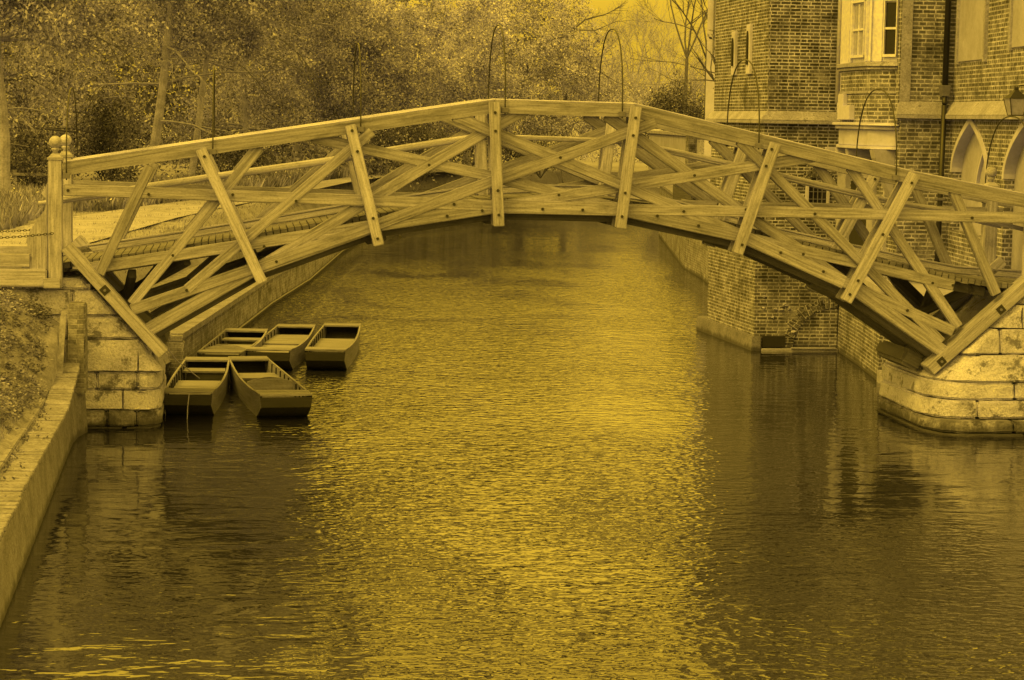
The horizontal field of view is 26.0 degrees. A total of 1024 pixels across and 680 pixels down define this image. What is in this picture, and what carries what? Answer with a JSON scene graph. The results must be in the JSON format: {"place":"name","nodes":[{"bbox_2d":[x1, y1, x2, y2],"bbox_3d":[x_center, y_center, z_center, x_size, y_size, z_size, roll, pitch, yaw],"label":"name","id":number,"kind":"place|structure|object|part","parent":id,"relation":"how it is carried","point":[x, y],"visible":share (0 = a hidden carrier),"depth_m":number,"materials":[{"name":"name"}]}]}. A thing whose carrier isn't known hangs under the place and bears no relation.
{"place":"outdoors","nodes":[
{"label":"outdoors","id":0,"kind":"place"},
{"bbox_2d":[0,395,24,442],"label":"bank grass","id":1,"kind":"structure","parent":0,"point":[8,431],"depth_m":26.91,"materials":[{"name":"green plant"}]},
{"bbox_2d":[0,295,66,476],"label":"bank","id":2,"kind":"structure","parent":0,"point":[54,338],"depth_m":30.62,"materials":[{"name":"green plant"}]},
{"bbox_2d":[0,287,57,429],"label":"ivy ground cover","id":3,"kind":"object","parent":2,"relation":"on","point":[16,390],"visible":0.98,"depth_m":30.22,"materials":[{"name":"green plant"}]},
{"bbox_2d":[0,167,488,245],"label":"gravel path","id":4,"kind":"structure","parent":0,"point":[103,222],"depth_m":51.32,"materials":[{"name":"beige gravel"}]},
{"bbox_2d":[1,162,560,363],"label":"lawn","id":5,"kind":"structure","parent":0,"point":[549,176],"depth_m":71.51,"materials":[{"name":"green plant"}]},
{"bbox_2d":[0,182,45,229],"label":"tall grass","id":6,"kind":"structure","parent":5,"relation":"on","point":[18,210],"depth_m":50.99,"materials":[{"name":"plant"}]},
{"bbox_2d":[9,121,72,187],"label":"dark shrub","id":7,"kind":"object","parent":5,"relation":"on","point":[24,165],"visible":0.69,"depth_m":65.03,"materials":[{"name":"green plant"}]},
{"bbox_2d":[10,170,73,186],"bbox_3d":[-16.156,-4.555,64.688,6.700,0.850,0.145,0,6,-7],"label":"rail fence","id":8,"kind":"object","parent":5,"relation":"on","point":[14,174],"visible":0.33,"depth_m":64.84,"materials":[{"name":"brown wood"}]},
{"bbox_2d":[0,1,116,176],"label":"leafy tree","id":9,"kind":"object","parent":5,"relation":"on","point":[23,78],"visible":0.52,"depth_m":66.68,"materials":[{"name":"green plant"}]},
{"bbox_2d":[0,0,169,191],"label":"leafy tree","id":10,"kind":"object","parent":5,"relation":"on","point":[27,17],"visible":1,"depth_m":60.02,"materials":[{"name":"green plant"}]},
{"bbox_2d":[2,0,198,157],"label":"leafy tree","id":11,"kind":"object","parent":5,"relation":"on","point":[70,84],"visible":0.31,"depth_m":80.31,"materials":[{"name":"green plant"}]},
{"bbox_2d":[62,76,151,181],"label":"dark shrub","id":12,"kind":"object","parent":5,"relation":"on","point":[111,126],"visible":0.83,"depth_m":67.29,"materials":[{"name":"green plant"}]},
{"bbox_2d":[58,0,294,178],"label":"leafy tree","id":13,"kind":"object","parent":5,"relation":"on","point":[159,121],"visible":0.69,"depth_m":73.28,"materials":[{"name":"green plant"}]},
{"bbox_2d":[0,162,389,210],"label":"border plants","id":14,"kind":"object","parent":5,"relation":"on","point":[272,179],"visible":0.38,"depth_m":70.53,"materials":[{"name":"green plant"}]},
{"bbox_2d":[106,0,330,176],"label":"leafy tree","id":15,"kind":"object","parent":5,"relation":"on","point":[178,4],"visible":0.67,"depth_m":74.57,"materials":[{"name":"green plant"}]},
{"bbox_2d":[182,126,275,176],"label":"dark shrub","id":16,"kind":"object","parent":5,"relation":"on","point":[237,159],"visible":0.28,"depth_m":75.74,"materials":[{"name":"green plant"}]},
{"bbox_2d":[7,74,452,191],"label":"undergrowth","id":17,"kind":"object","parent":5,"relation":"on","point":[182,160],"visible":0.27,"depth_m":86.25,"materials":[{"name":"green plant"}]},
{"bbox_2d":[131,0,399,186],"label":"leafy tree","id":18,"kind":"object","parent":5,"relation":"on","point":[283,96],"visible":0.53,"depth_m":87.54,"materials":[{"name":"green plant"}]},
{"bbox_2d":[193,0,425,173],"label":"leafy tree","id":19,"kind":"object","parent":5,"relation":"on","point":[331,93],"visible":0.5,"depth_m":92.50,"materials":[{"name":"green plant"}]},
{"bbox_2d":[236,0,451,191],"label":"leafy tree","id":20,"kind":"object","parent":5,"relation":"on","point":[419,72],"visible":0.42,"depth_m":94.08,"materials":[{"name":"green plant"}]},
{"bbox_2d":[330,0,497,159],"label":"leafy tree","id":21,"kind":"object","parent":5,"relation":"on","point":[442,66],"visible":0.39,"depth_m":96.96,"materials":[{"name":"green plant"}]},
{"bbox_2d":[365,122,474,181],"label":"dark shrub","id":22,"kind":"object","parent":5,"relation":"on","point":[411,133],"visible":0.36,"depth_m":92.23,"materials":[{"name":"green plant"}]},
{"bbox_2d":[399,0,547,177],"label":"leafy tree","id":23,"kind":"object","parent":5,"relation":"on","point":[497,81],"visible":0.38,"depth_m":99.56,"materials":[{"name":"green plant"}]},
{"bbox_2d":[454,0,598,182],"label":"leafy tree","id":24,"kind":"object","parent":5,"relation":"on","point":[565,82],"visible":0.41,"depth_m":105.65,"materials":[{"name":"green plant"}]},
{"bbox_2d":[487,126,588,180],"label":"dark shrub","id":25,"kind":"object","parent":5,"relation":"on","point":[546,145],"visible":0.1,"depth_m":99.27,"materials":[{"name":"green plant"}]},
{"bbox_2d":[11,114,659,196],"bbox_3d":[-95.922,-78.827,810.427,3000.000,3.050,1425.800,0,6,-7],"label":"bank","id":26,"kind":"structure","parent":0,"point":[568,177],"depth_m":125.86,"materials":[{"name":"green plant"}]},
{"bbox_2d":[1,0,559,166],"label":"woodland","id":27,"kind":"object","parent":26,"relation":"on","point":[151,104],"visible":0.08,"depth_m":112.39,"materials":[{"name":"green plant"}]},
{"bbox_2d":[505,0,648,159],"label":"leafy tree","id":28,"kind":"object","parent":26,"relation":"on","point":[587,52],"visible":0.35,"depth_m":116.36,"materials":[{"name":"green plant"}]},
{"bbox_2d":[539,0,640,157],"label":"bare tree","id":29,"kind":"object","parent":26,"relation":"on","point":[613,42],"visible":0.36,"depth_m":145.40,"materials":[{"name":"brown plant"}]},
{"bbox_2d":[570,23,639,102],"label":"bare tree","id":30,"kind":"object","parent":26,"relation":"on","point":[614,59],"visible":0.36,"depth_m":137.01,"materials":[{"name":"brown plant"}]},
{"bbox_2d":[561,71,676,162],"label":"distant scrub","id":31,"kind":"object","parent":26,"relation":"on","point":[631,101],"visible":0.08,"depth_m":135.75,"materials":[{"name":"green plant"}]},
{"bbox_2d":[552,29,705,153],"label":"distant thicket","id":32,"kind":"object","parent":26,"relation":"on","point":[619,75],"visible":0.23,"depth_m":167.36,"materials":[{"name":"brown plant"}]},
{"bbox_2d":[582,0,679,102],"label":"bare tree","id":33,"kind":"object","parent":26,"relation":"on","point":[642,49],"visible":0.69,"depth_m":145.42,"materials":[{"name":"brown plant"}]},
{"bbox_2d":[601,0,707,113],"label":"bare tree","id":34,"kind":"object","parent":26,"relation":"on","point":[686,50],"visible":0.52,"depth_m":125.97,"materials":[{"name":"brown plant"}]},
{"bbox_2d":[617,0,707,119],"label":"bare tree","id":35,"kind":"object","parent":26,"relation":"on","point":[703,22],"visible":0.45,"depth_m":113.44,"materials":[{"name":"brown plant"}]},
{"bbox_2d":[618,0,707,104],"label":"bare tree","id":36,"kind":"object","parent":26,"relation":"on","point":[669,38],"visible":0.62,"depth_m":155.67,"materials":[{"name":"brown plant"}]},
{"bbox_2d":[642,68,704,166],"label":"yew bush","id":37,"kind":"object","parent":26,"relation":"on","point":[669,104],"visible":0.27,"depth_m":109.62,"materials":[{"name":"green plant"}]},
{"bbox_2d":[3,0,707,121],"label":"sky","id":38,"kind":"structure","parent":0,"point":[601,4],"materials":[{"name":"white"}]},
{"bbox_2d":[0,220,1023,679],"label":"river water","id":39,"kind":"structure","parent":0,"point":[540,450],"depth_m":26.32,"materials":[{"name":"liquid"}]},
{"bbox_2d":[0,302,87,626],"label":"river wall","id":40,"kind":"structure","parent":39,"relation":"in","point":[24,502],"depth_m":26.24,"materials":[{"name":"stone"}]},
{"bbox_2d":[0,390,75,496],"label":"wall top weeds","id":41,"kind":"object","parent":40,"relation":"on","point":[13,454],"depth_m":26.20,"materials":[{"name":"green plant"}]},
{"bbox_2d":[0,268,167,427],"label":"stone abutment","id":42,"kind":"object","parent":39,"relation":"in","point":[126,377],"visible":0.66,"depth_m":32.47,"materials":[{"name":"beige stone"}]},
{"bbox_2d":[164,357,229,413],"bbox_3d":[-5.099,0.790,36.133,0.865,0.506,4.886,1,6,-4],"label":"punt","id":43,"kind":"object","parent":39,"relation":"on","point":[207,391],"visible":0.94,"depth_m":35.87,"materials":[{"name":"brown wood"}]},
{"bbox_2d":[197,328,267,356],"bbox_3d":[-5.213,0.223,41.596,0.926,0.540,4.381,1,6,0],"label":"punt","id":44,"kind":"object","parent":39,"relation":"on","point":[226,342],"visible":0.62,"depth_m":42.38,"materials":[{"name":"brown wood"}]},
{"bbox_2d":[228,356,312,415],"bbox_3d":[-4.022,0.791,36.221,0.862,0.525,5.300,0,6,-13],"label":"punt","id":45,"kind":"object","parent":39,"relation":"on","point":[264,386],"visible":0.91,"depth_m":35.53,"materials":[{"name":"brown wood"}]},
{"bbox_2d":[246,324,315,368],"bbox_3d":[-4.366,0.175,42.405,0.902,0.505,4.892,1,6,0],"label":"punt","id":46,"kind":"object","parent":39,"relation":"on","point":[283,346],"visible":0.73,"depth_m":42.36,"materials":[{"name":"brown wood"}]},
{"bbox_2d":[150,189,475,378],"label":"quay wall","id":47,"kind":"structure","parent":39,"relation":"in","point":[245,307],"depth_m":46.98,"materials":[{"name":"stone"}]},
{"bbox_2d":[305,323,360,368],"bbox_3d":[-3.413,0.163,42.684,0.853,0.506,5.160,1,6,-1],"label":"punt","id":48,"kind":"object","parent":39,"relation":"on","point":[327,343],"visible":0.94,"depth_m":42.18,"materials":[{"name":"brown wood"}]},
{"bbox_2d":[696,0,839,351],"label":"brick tower","id":49,"kind":"structure","parent":39,"relation":"in","point":[787,49],"depth_m":45.23,"materials":[{"name":"brick"}]},
{"bbox_2d":[689,15,715,88],"bbox_3d":[4.838,-6.553,50.085,1.712,2.163,1.255,1,6,3],"label":"wall shrub","id":50,"kind":"object","parent":49,"relation":"attached to","point":[710,72],"visible":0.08,"depth_m":50.20,"materials":[{"name":"plant"}]},
{"bbox_2d":[731,31,737,75],"bbox_3d":[4.838,-6.174,47.859,0.215,0.940,0.350,0,6,-7],"label":"slit window","id":51,"kind":"structure","parent":49,"relation":"in","point":[734,42],"depth_m":47.72,"materials":[{"name":"beige stone"}]},
{"bbox_2d":[745,24,752,73],"bbox_3d":[5.010,-6.083,46.472,0.215,1.040,0.350,0,6,-7],"label":"slit window","id":52,"kind":"structure","parent":49,"relation":"in","point":[749,27],"depth_m":46.35,"materials":[{"name":"beige stone"}]},
{"bbox_2d":[800,168,836,202],"bbox_3d":[6.216,-3.080,45.218,0.846,0.840,0.130,0,6,-7],"label":"barred window","id":53,"kind":"structure","parent":49,"relation":"in","point":[813,195],"depth_m":45.18,"materials":[{"name":"white glass"}]},
{"bbox_2d":[877,277,1023,436],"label":"stone abutment","id":54,"kind":"object","parent":39,"relation":"in","point":[975,388],"visible":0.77,"depth_m":33.77,"materials":[{"name":"beige stone"}]},
{"bbox_2d":[0,24,1023,374],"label":"timber footbridge","id":55,"kind":"object","parent":54,"relation":"on","point":[904,316],"visible":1,"depth_m":33.17,"materials":[{"name":"brown wood"}]},
{"bbox_2d":[0,229,29,232],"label":"barrier chain","id":56,"kind":"object","parent":55,"relation":"hanging from","point":[14,230],"visible":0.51,"depth_m":34.02,"materials":[{"name":"metal"}]},
{"bbox_2d":[0,232,53,238],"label":"barrier chain","id":57,"kind":"object","parent":55,"relation":"hanging from","point":[25,235],"visible":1,"depth_m":32.01,"materials":[{"name":"metal"}]},
{"bbox_2d":[166,345,199,378],"bbox_3d":[-5.201,0.307,34.850,0.037,0.695,0.914,5,7,32],"label":"mooring rope","id":58,"kind":"object","parent":55,"relation":"attached to","point":[182,364],"visible":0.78,"depth_m":34.88,"materials":[{"name":"brown fabric"}]},
{"bbox_2d":[837,305,838,340],"bbox_3d":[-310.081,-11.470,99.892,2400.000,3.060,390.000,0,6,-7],"label":"ground","id":59,"kind":"structure","parent":0,"point":[837,322],"depth_m":47.54,"materials":[{"name":"soil"}]},
{"bbox_2d":[837,276,951,383],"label":"river wall","id":60,"kind":"structure","parent":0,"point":[858,341],"depth_m":42.17,"materials":[{"name":"brick"}]},
{"bbox_2d":[825,0,1023,282],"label":"brick college range","id":61,"kind":"structure","parent":0,"point":[947,76],"depth_m":40.86,"materials":[{"name":"brick"}]},
{"bbox_3d":[6.813,-2.204,43.599,0.035,1.800,1.250,0,6,-7],"label":"doorway","id":62,"kind":"part","parent":61,"relation":"part of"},
{"bbox_2d":[836,0,898,72],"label":"bay window","id":63,"kind":"structure","parent":61,"relation":"in","point":[869,28],"depth_m":41.35,"materials":[{"name":"beige paint"}]},
{"bbox_2d":[1003,85,1023,115],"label":"wall lantern","id":64,"kind":"object","parent":61,"relation":"attached to","point":[1014,101],"depth_m":35.01,"materials":[{"name":"glass"}]},
{"bbox_3d":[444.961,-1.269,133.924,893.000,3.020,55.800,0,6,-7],"label":"right bank","id":65,"kind":"structure","parent":0,"visible":0},
{"bbox_2d":[647,129,703,187],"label":"garden wall","id":66,"kind":"structure","parent":65,"relation":"on","point":[661,137],"depth_m":83.39,"materials":[{"name":"stone"}]},
{"bbox_2d":[659,185,708,283],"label":"quay wall","id":67,"kind":"structure","parent":65,"relation":"on","point":[690,255],"depth_m":68.95,"materials":[{"name":"stone"}]},
{"bbox_2d":[673,182,700,199],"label":"boat shed","id":68,"kind":"object","parent":65,"relation":"on","point":[679,193],"depth_m":71.73,"materials":[{"name":"wood"}]},
{"bbox_2d":[703,0,840,194],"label":"rendered house","id":69,"kind":"structure","parent":65,"relation":"on","point":[709,97],"depth_m":63.48,"materials":[{"name":"paint"},{"name":"stone"},{"name":"glass"}]}
]}

